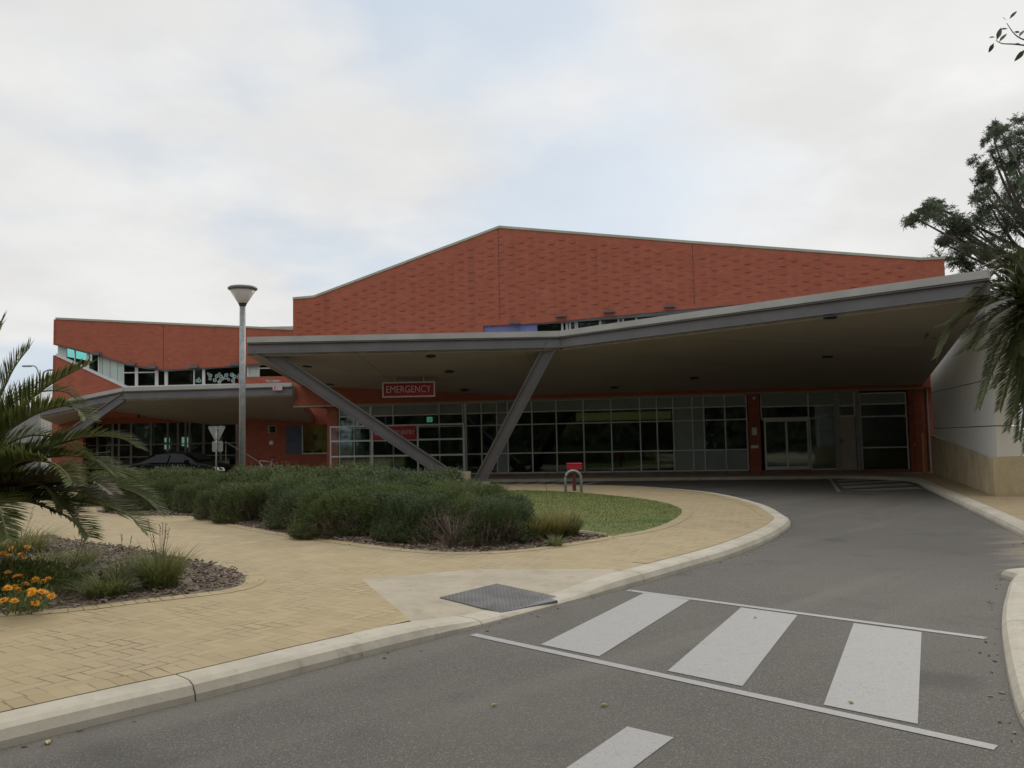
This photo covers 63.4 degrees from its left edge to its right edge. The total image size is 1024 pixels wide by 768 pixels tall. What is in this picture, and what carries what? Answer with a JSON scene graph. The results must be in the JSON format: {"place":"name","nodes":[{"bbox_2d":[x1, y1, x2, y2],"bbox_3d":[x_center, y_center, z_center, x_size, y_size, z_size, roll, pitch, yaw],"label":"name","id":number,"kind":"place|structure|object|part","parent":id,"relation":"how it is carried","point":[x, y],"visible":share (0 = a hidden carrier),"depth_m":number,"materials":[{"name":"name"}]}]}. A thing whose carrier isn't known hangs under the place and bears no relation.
{"place":"outdoors","nodes":[
{"label":"outdoors","id":0,"kind":"place"},
{"bbox_2d":[0,392,51,471],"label":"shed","id":1,"kind":"structure","parent":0,"point":[35,418],"depth_m":60.31,"materials":[{"name":"grey metal"}]},
{"bbox_2d":[51,317,326,476],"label":"brick wing","id":2,"kind":"structure","parent":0,"point":[137,353],"depth_m":42.28,"materials":[{"name":"red brick"}]},
{"bbox_2d":[86,422,237,474],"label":"entrance window","id":3,"kind":"structure","parent":2,"relation":"in","point":[146,435],"depth_m":43.10,"materials":[{"name":"grey glass"}]},
{"bbox_2d":[24,383,313,468],"bbox_3d":[-16.409,2.423,39.520,13.671,4.243,6.859,-1,-4,0],"label":"wing canopy","id":4,"kind":"object","parent":2,"relation":"attached to","point":[211,404],"visible":0.73,"depth_m":37.57,"materials":[{"name":"grey metal"}]},
{"bbox_2d":[266,380,280,382],"bbox_3d":[-10.564,-0.116,36.647,0.680,0.090,0.663,-1,-4,0],"label":"roof tray","id":5,"kind":"object","parent":4,"relation":"on","point":[272,381],"visible":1,"depth_m":36.46,"materials":[{"name":"white paint"}]},
{"bbox_2d":[273,385,281,389],"bbox_3d":[-10.255,0.168,36.214,0.420,0.216,0.026,-1,-4,0],"label":"notice plate","id":6,"kind":"object","parent":4,"relation":"attached to","point":[277,387],"visible":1,"depth_m":36.21,"materials":[{"name":"white metal"}]},
{"bbox_2d":[268,425,275,433],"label":"window","id":7,"kind":"structure","parent":2,"relation":"in","point":[268,425],"depth_m":40.14,"materials":[{"name":"grey metal"}]},
{"bbox_2d":[302,425,326,453],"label":"window","id":8,"kind":"structure","parent":2,"relation":"in","point":[314,437],"depth_m":40.81,"materials":[{"name":"yellow glass"}]},
{"bbox_2d":[0,484,773,712],"bbox_3d":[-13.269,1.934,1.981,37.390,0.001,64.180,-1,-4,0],"label":"brick path","id":9,"kind":"structure","parent":0,"point":[306,587],"depth_m":8.52,"materials":[{"name":"beige brick"}]},
{"bbox_2d":[96,505,597,551],"bbox_3d":[-4.183,3.079,21.523,10.432,0.001,20.331,3,-5,-44],"label":"planting bed","id":10,"kind":"object","parent":9,"relation":"on","point":[101,509],"visible":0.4,"depth_m":12.47,"materials":[{"name":"brown soil"}]},
{"bbox_2d":[68,464,182,505],"bbox_3d":[-10.635,2.796,23.154,3.246,1.083,2.668,0,-4,-17],"label":"shrub","id":11,"kind":"object","parent":10,"relation":"on","point":[110,474],"visible":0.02,"depth_m":22.54,"materials":[{"name":"green plant"}]},
{"bbox_2d":[100,476,193,512],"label":"shrub","id":12,"kind":"object","parent":10,"relation":"on","point":[165,490],"visible":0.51,"depth_m":20.06,"materials":[{"name":"green plant"}]},
{"bbox_2d":[135,464,228,484],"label":"shrub","id":13,"kind":"object","parent":10,"relation":"on","point":[180,472],"visible":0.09,"depth_m":22.17,"materials":[{"name":"green plant"}]},
{"bbox_2d":[170,478,236,513],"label":"shrub","id":14,"kind":"object","parent":10,"relation":"on","point":[187,504],"visible":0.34,"depth_m":19.16,"materials":[{"name":"green plant"}]},
{"bbox_2d":[182,470,234,483],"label":"shrub","id":15,"kind":"object","parent":10,"relation":"on","point":[213,476],"visible":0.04,"depth_m":20.91,"materials":[{"name":"green plant"}]},
{"bbox_2d":[181,476,247,499],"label":"shrub","id":16,"kind":"object","parent":10,"relation":"on","point":[196,480],"visible":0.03,"depth_m":20.48,"materials":[{"name":"green plant"}]},
{"bbox_2d":[192,488,254,519],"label":"shrub","id":17,"kind":"object","parent":10,"relation":"on","point":[202,512],"visible":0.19,"depth_m":17.23,"materials":[{"name":"green plant"}]},
{"bbox_2d":[209,477,273,523],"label":"shrub","id":18,"kind":"object","parent":10,"relation":"on","point":[231,510],"visible":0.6,"depth_m":16.58,"materials":[{"name":"green plant"}]},
{"bbox_2d":[228,284,257,468],"bbox_3d":[-7.894,0.218,24.252,0.850,6.240,0.850,-1,-4,0],"label":"street lamp","id":19,"kind":"object","parent":10,"relation":"on","point":[242,294],"visible":0.87,"depth_m":24.21,"materials":[{"name":"metal"}]},
{"bbox_2d":[227,462,323,485],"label":"shrub","id":20,"kind":"object","parent":10,"relation":"on","point":[254,473],"visible":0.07,"depth_m":19.97,"materials":[{"name":"green plant"}]},
{"bbox_2d":[257,469,326,522],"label":"shrub","id":21,"kind":"object","parent":10,"relation":"on","point":[281,478],"visible":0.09,"depth_m":16.52,"materials":[{"name":"green plant"}]},
{"bbox_2d":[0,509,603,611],"bbox_3d":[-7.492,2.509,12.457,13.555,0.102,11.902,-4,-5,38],"label":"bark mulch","id":22,"kind":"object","parent":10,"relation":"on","point":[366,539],"visible":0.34,"depth_m":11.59,"materials":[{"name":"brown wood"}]},
{"bbox_2d":[0,507,74,555],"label":"grass tuft","id":23,"kind":"object","parent":22,"relation":"on","point":[38,539],"visible":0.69,"depth_m":12.12,"materials":[{"name":"green plant"}]},
{"bbox_2d":[0,545,94,615],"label":"flower bush","id":24,"kind":"object","parent":22,"relation":"on","point":[19,577],"visible":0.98,"depth_m":8.57,"materials":[{"name":"orange plant"}]},
{"bbox_2d":[11,542,84,567],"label":"grass tuft","id":25,"kind":"object","parent":22,"relation":"on","point":[41,557],"visible":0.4,"depth_m":10.67,"materials":[{"name":"green plant"}]},
{"bbox_2d":[27,539,125,581],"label":"grass tuft","id":26,"kind":"object","parent":22,"relation":"on","point":[85,568],"visible":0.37,"depth_m":9.66,"materials":[{"name":"green plant"}]},
{"bbox_2d":[47,532,114,566],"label":"grass tuft","id":27,"kind":"object","parent":22,"relation":"on","point":[84,555],"visible":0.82,"depth_m":10.86,"materials":[{"name":"green plant"}]},
{"bbox_2d":[0,309,170,547],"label":"palm tree","id":28,"kind":"object","parent":22,"relation":"on","point":[19,482],"visible":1,"depth_m":9.13,"materials":[{"name":"green plant"}]},
{"bbox_2d":[47,563,171,598],"bbox_3d":[-4.214,2.042,8.554,1.218,0.318,1.283,-4,-5,33],"label":"grass tuft","id":29,"kind":"object","parent":22,"relation":"on","point":[110,586],"visible":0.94,"depth_m":8.55,"materials":[{"name":"green plant"}]},
{"bbox_2d":[87,533,152,579],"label":"grass tuft","id":30,"kind":"object","parent":22,"relation":"on","point":[112,569],"visible":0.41,"depth_m":9.63,"materials":[{"name":"green plant"}]},
{"bbox_2d":[101,518,204,589],"bbox_3d":[-3.855,1.840,9.065,1.124,0.778,1.152,-1,-4,0],"label":"grass tuft","id":31,"kind":"object","parent":22,"relation":"on","point":[162,569],"visible":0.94,"depth_m":8.93,"materials":[{"name":"green plant"}]},
{"bbox_2d":[262,479,342,529],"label":"shrub","id":32,"kind":"object","parent":10,"relation":"on","point":[287,497],"visible":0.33,"depth_m":15.07,"materials":[{"name":"green plant"}]},
{"bbox_2d":[268,460,402,483],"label":"shrub","id":33,"kind":"object","parent":10,"relation":"on","point":[329,470],"visible":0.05,"depth_m":18.48,"materials":[{"name":"green plant"}]},
{"bbox_2d":[282,478,407,538],"bbox_3d":[-2.632,2.098,14.111,2.597,0.922,1.451,2,-5,-34],"label":"shrub","id":34,"kind":"object","parent":10,"relation":"on","point":[324,510],"visible":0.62,"depth_m":13.55,"materials":[{"name":"green plant"}]},
{"bbox_2d":[318,471,433,515],"bbox_3d":[-2.563,2.122,15.366,2.586,1.042,1.730,-3,-5,31],"label":"shrub","id":35,"kind":"object","parent":10,"relation":"on","point":[351,480],"visible":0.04,"depth_m":15.28,"materials":[{"name":"green plant"}]},
{"bbox_2d":[333,463,464,484],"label":"shrub","id":36,"kind":"object","parent":10,"relation":"on","point":[431,473],"visible":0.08,"depth_m":17.25,"materials":[{"name":"green plant"}]},
{"bbox_2d":[367,483,449,544],"bbox_3d":[-1.641,2.048,13.214,1.297,0.857,2.263,0,-4,-19],"label":"shrub","id":37,"kind":"object","parent":10,"relation":"on","point":[403,527],"visible":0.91,"depth_m":12.72,"materials":[{"name":"green plant"}]},
{"bbox_2d":[366,478,473,534],"bbox_3d":[-1.439,2.075,14.096,2.180,0.915,1.484,1,-4,-29],"label":"shrub","id":38,"kind":"object","parent":10,"relation":"on","point":[447,489],"visible":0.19,"depth_m":13.80,"materials":[{"name":"green plant"}]},
{"bbox_2d":[408,505,497,550],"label":"shrub","id":39,"kind":"object","parent":10,"relation":"on","point":[450,542],"visible":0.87,"depth_m":11.94,"materials":[{"name":"green plant"}]},
{"bbox_2d":[422,476,488,487],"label":"shrub","id":40,"kind":"object","parent":10,"relation":"on","point":[470,480],"visible":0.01,"depth_m":16.14,"materials":[{"name":"green plant"}]},
{"bbox_2d":[431,481,512,497],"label":"shrub","id":41,"kind":"object","parent":10,"relation":"on","point":[480,489],"visible":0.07,"depth_m":14.88,"materials":[{"name":"green plant"}]},
{"bbox_2d":[441,491,520,536],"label":"shrub","id":42,"kind":"object","parent":10,"relation":"on","point":[463,501],"visible":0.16,"depth_m":13.16,"materials":[{"name":"green plant"}]},
{"bbox_2d":[450,492,540,547],"bbox_3d":[-0.221,2.009,12.566,1.341,0.788,1.832,-3,-4,27],"label":"shrub","id":43,"kind":"object","parent":10,"relation":"on","point":[500,512],"visible":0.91,"depth_m":12.10,"materials":[{"name":"green plant"}]},
{"bbox_2d":[522,513,554,541],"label":"grass tuft","id":44,"kind":"object","parent":10,"relation":"on","point":[535,525],"visible":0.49,"depth_m":12.40,"materials":[{"name":"green plant"}]},
{"bbox_2d":[520,488,584,538],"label":"grass tuft","id":45,"kind":"object","parent":10,"relation":"on","point":[556,523],"visible":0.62,"depth_m":12.59,"materials":[{"name":"green plant"}]},
{"bbox_2d":[543,488,600,537],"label":"grass tuft","id":46,"kind":"object","parent":10,"relation":"on","point":[578,526],"visible":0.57,"depth_m":12.89,"materials":[{"name":"green plant"}]},
{"bbox_2d":[537,534,572,545],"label":"grass tuft","id":47,"kind":"object","parent":9,"relation":"on","point":[555,542],"visible":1,"depth_m":11.95,"materials":[{"name":"green plant"}]},
{"bbox_2d":[579,530,607,536],"bbox_3d":[1.286,2.389,13.219,0.070,0.061,0.707,1,-5,-32],"label":"lawn edging","id":48,"kind":"object","parent":9,"relation":"on","point":[591,532],"visible":0.66,"depth_m":13.16,"materials":[{"name":"concrete"}]},
{"bbox_2d":[461,471,470,479],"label":"stone block","id":49,"kind":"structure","parent":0,"point":[467,476],"depth_m":29.85,"materials":[{"name":"stone"}]},
{"bbox_2d":[362,569,620,620],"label":"concrete path","id":50,"kind":"structure","parent":0,"point":[415,597],"depth_m":8.99,"materials":[{"name":"beige concrete"}]},
{"bbox_2d":[440,583,557,612],"bbox_3d":[-0.115,2.248,8.347,0.968,0.254,0.908,-5,-5,42],"label":"chequer plate cover","id":51,"kind":"object","parent":50,"relation":"on","point":[497,597],"visible":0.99,"depth_m":8.29,"materials":[{"name":"metal"}]},
{"bbox_2d":[0,453,1023,767],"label":"asphalt road","id":52,"kind":"structure","parent":0,"point":[920,557],"depth_m":5.53,"materials":[{"name":"grey asphalt"}]},
{"bbox_2d":[22,365,52,470],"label":"double lamp","id":53,"kind":"object","parent":52,"relation":"on","point":[40,420],"visible":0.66,"depth_m":56.09,"materials":[{"name":"grey metal"}]},
{"bbox_2d":[126,452,236,474],"bbox_3d":[-14.485,3.699,36.450,4.596,1.450,1.980,-2,-4,8],"label":"parked car","id":54,"kind":"object","parent":52,"relation":"on","point":[183,459],"visible":0.38,"depth_m":35.76,"materials":[{"name":"black paint"}]},
{"bbox_3d":[-15.714,3.202,36.657,0.720,0.365,1.240,-2,-4,8],"label":"rear window","id":55,"kind":"part","parent":54,"relation":"part of","materials":[{"name":"black glass"}]},
{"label":"window","id":56,"kind":"part","parent":54,"relation":"part of","materials":[{"name":"grey glass"}]},
{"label":"window","id":57,"kind":"part","parent":54,"relation":"part of","materials":[{"name":"grey glass"}]},
{"bbox_2d":[208,426,224,470],"bbox_3d":[-11.388,2.802,31.899,0.671,2.363,0.068,-1,-4,0],"label":"give way sign","id":58,"kind":"object","parent":52,"relation":"on","point":[216,433],"visible":0.93,"depth_m":31.96,"materials":[{"name":"grey metal"}]},
{"bbox_2d":[0,484,790,748],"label":"kerb stone","id":59,"kind":"object","parent":52,"relation":"on","point":[19,726],"visible":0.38,"depth_m":6.02,"materials":[{"name":"concrete"}]},
{"bbox_2d":[21,512,1023,746],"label":"leaf litter","id":60,"kind":"object","parent":52,"relation":"on","point":[989,655],"visible":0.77,"depth_m":6.91,"materials":[{"name":"brown plant"}]},
{"bbox_2d":[69,475,1023,537],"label":"kerb stone","id":61,"kind":"object","parent":52,"relation":"on","point":[1007,521],"visible":0.51,"depth_m":28.81,"materials":[{"name":"concrete"}]},
{"bbox_2d":[247,270,991,483],"bbox_3d":[1.852,0.871,27.380,25.595,5.386,13.760,-2,-4,11],"label":"entrance canopy","id":62,"kind":"object","parent":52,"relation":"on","point":[869,335],"visible":0.94,"depth_m":27.93,"materials":[{"name":"grey metal"}]},
{"bbox_2d":[382,376,434,397],"bbox_3d":[-3.878,0.100,31.129,1.972,0.787,0.144,-1,-4,0],"label":"hanging sign","id":63,"kind":"object","parent":62,"relation":"hanging from","point":[394,389],"visible":1,"depth_m":31.06,"materials":[{"name":"red metal"}]},
{"bbox_2d":[471,479,997,767],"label":"road marking","id":64,"kind":"object","parent":52,"relation":"on","point":[877,673],"visible":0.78,"depth_m":6.14,"materials":[{"name":"paint"}]},
{"bbox_2d":[899,112,1023,302],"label":"tree","id":65,"kind":"object","parent":52,"relation":"on","point":[980,250],"visible":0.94,"depth_m":40.51,"materials":[{"name":"green plant"}]},
{"bbox_2d":[1001,568,1023,726],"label":"kerb stone","id":66,"kind":"object","parent":52,"relation":"on","point":[1012,624],"visible":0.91,"depth_m":6.36,"materials":[{"name":"concrete"}]},
{"bbox_2d":[0,0,1023,441],"label":"sky","id":67,"kind":"structure","parent":0,"point":[158,158],"materials":[{"name":"white"}]},
{"bbox_2d":[46,472,1023,520],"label":"footpath","id":68,"kind":"structure","parent":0,"point":[1012,506],"depth_m":25.64,"materials":[{"name":"brick"}]},
{"bbox_2d":[225,441,260,462],"bbox_3d":[-12.568,3.544,38.766,1.739,1.769,0.050,-1,-4,0],"label":"handrail","id":69,"kind":"object","parent":68,"relation":"on","point":[237,449],"visible":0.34,"depth_m":38.77,"materials":[{"name":"grey metal"}]},
{"bbox_2d":[252,457,283,468],"bbox_3d":[-11.216,3.853,38.041,1.718,1.004,0.600,-1,-4,0],"label":"bicycle","id":70,"kind":"object","parent":68,"relation":"on","point":[266,461],"visible":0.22,"depth_m":38.04,"materials":[{"name":"silver metal"}]},
{"bbox_2d":[330,423,464,472],"bbox_3d":[-4.859,2.857,34.821,5.947,2.292,0.070,-2,-4,11],"label":"screen frame","id":71,"kind":"object","parent":68,"relation":"on","point":[372,443],"visible":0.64,"depth_m":34.76,"materials":[{"name":"white metal"}]},
{"bbox_2d":[373,426,416,439],"bbox_3d":[-4.933,2.066,34.870,1.938,0.586,0.074,-2,-4,11],"label":"entry sign","id":72,"kind":"object","parent":71,"relation":"attached to","point":[408,432],"visible":0.38,"depth_m":34.75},
{"bbox_2d":[921,433,926,472],"bbox_3d":[15.584,2.602,31.377,0.160,1.516,0.160,-1,-4,0],"label":"bollard","id":73,"kind":"object","parent":68,"relation":"on","point":[922,437],"visible":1,"depth_m":31.35,"materials":[{"name":"metal"}]},
{"bbox_2d":[925,243,1023,455],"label":"palm tree","id":74,"kind":"object","parent":68,"relation":"on","point":[1013,356],"visible":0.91,"depth_m":18.86,"materials":[{"name":"green plant"}]},
{"bbox_2d":[930,290,1020,458],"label":"rendered wall","id":75,"kind":"structure","parent":68,"relation":"on","point":[959,419],"depth_m":22.65,"materials":[{"name":"paint"}]},
{"bbox_2d":[931,435,1023,495],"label":"limestone wall","id":76,"kind":"structure","parent":68,"relation":"on","point":[1000,476],"depth_m":21.53,"materials":[{"name":"beige stone"}]},
{"bbox_2d":[566,463,582,490],"bbox_3d":[1.863,2.780,24.617,0.467,0.868,0.304,-1,-4,0],"label":"fire hydrant box","id":77,"kind":"object","parent":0,"point":[574,466],"visible":0.98,"depth_m":24.50,"materials":[{"name":"red metal"}]},
{"bbox_2d":[508,490,681,534],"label":"lawn","id":78,"kind":"structure","parent":0,"point":[564,502],"depth_m":17.53,"materials":[{"name":"green plant"}]},
{"bbox_2d":[563,470,582,492],"bbox_3d":[1.760,2.802,23.776,0.593,0.694,0.140,-1,-4,0],"label":"hoop rail","id":79,"kind":"object","parent":78,"relation":"on","point":[565,481],"visible":0.94,"depth_m":23.75,"materials":[{"name":"silver metal"}]},
{"bbox_2d":[293,226,944,477],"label":"hospital building","id":80,"kind":"structure","parent":0,"point":[507,279],"depth_m":34.98,"materials":[{"name":"red brick"}]},
{"bbox_2d":[339,403,463,474],"bbox_3d":[-4.859,2.418,36.122,5.696,3.074,0.090,-2,-4,11],"label":"window","id":81,"kind":"structure","parent":80,"relation":"in","point":[445,408],"depth_m":36.12,"materials":[{"name":"grey glass"}]},
{"bbox_2d":[464,395,748,473],"bbox_3d":[3.718,2.130,34.410,11.740,3.074,0.090,-2,-4,11],"label":"window","id":82,"kind":"structure","parent":80,"relation":"in","point":[691,453],"depth_m":33.87,"materials":[{"name":"grey glass"}]},
{"bbox_2d":[561,316,658,329],"bbox_3d":[4.366,-2.134,34.476,7.137,2.072,0.100,-2,-4,11],"label":"clerestory window","id":83,"kind":"structure","parent":80,"relation":"in","point":[618,320],"depth_m":34.80,"materials":[{"name":"glass"}]},
{"bbox_2d":[762,417,809,469],"bbox_3d":[10.905,2.358,32.869,1.784,2.073,0.121,-2,-4,11],"label":"sliding door","id":84,"kind":"structure","parent":80,"relation":"in","point":[778,419],"depth_m":32.84,"materials":[{"name":"grey metal"}]},
{"bbox_2d":[760,392,833,419],"bbox_3d":[11.348,0.869,32.951,2.834,1.081,0.090,-2,-4,11],"label":"window","id":85,"kind":"structure","parent":80,"relation":"in","point":[819,398],"depth_m":32.96,"materials":[{"name":"grey glass"}]},
{"bbox_2d":[809,417,836,469],"bbox_3d":[12.276,2.352,32.669,1.002,2.053,0.090,-2,-4,11],"label":"window","id":86,"kind":"structure","parent":80,"relation":"in","point":[827,417],"depth_m":32.70,"materials":[{"name":"grey metal"}]},
{"bbox_2d":[838,391,854,416],"bbox_3d":[13.141,0.772,32.595,0.649,1.028,0.090,-2,-4,11],"label":"window","id":87,"kind":"structure","parent":80,"relation":"in","point":[844,398],"depth_m":32.58,"materials":[{"name":"grey glass"}]},
{"bbox_2d":[839,416,856,469],"bbox_3d":[13.164,2.308,32.451,0.600,2.106,0.111,-2,-4,11],"label":"door","id":88,"kind":"structure","parent":80,"relation":"in","point":[846,424],"depth_m":32.47,"materials":[{"name":"paint"}]},
{"bbox_2d":[859,392,909,468],"bbox_3d":[14.484,1.853,32.255,1.728,3.059,0.090,-2,-4,11],"label":"window","id":89,"kind":"structure","parent":80,"relation":"in","point":[878,398],"depth_m":32.28,"materials":[{"name":"grey metal"}]},
{"bbox_2d":[988,11,1023,203],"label":"overhanging tree","id":90,"kind":"object","parent":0,"point":[1012,171],"visible":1,"depth_m":7.41,"materials":[{"name":"green plant"}]}
]}

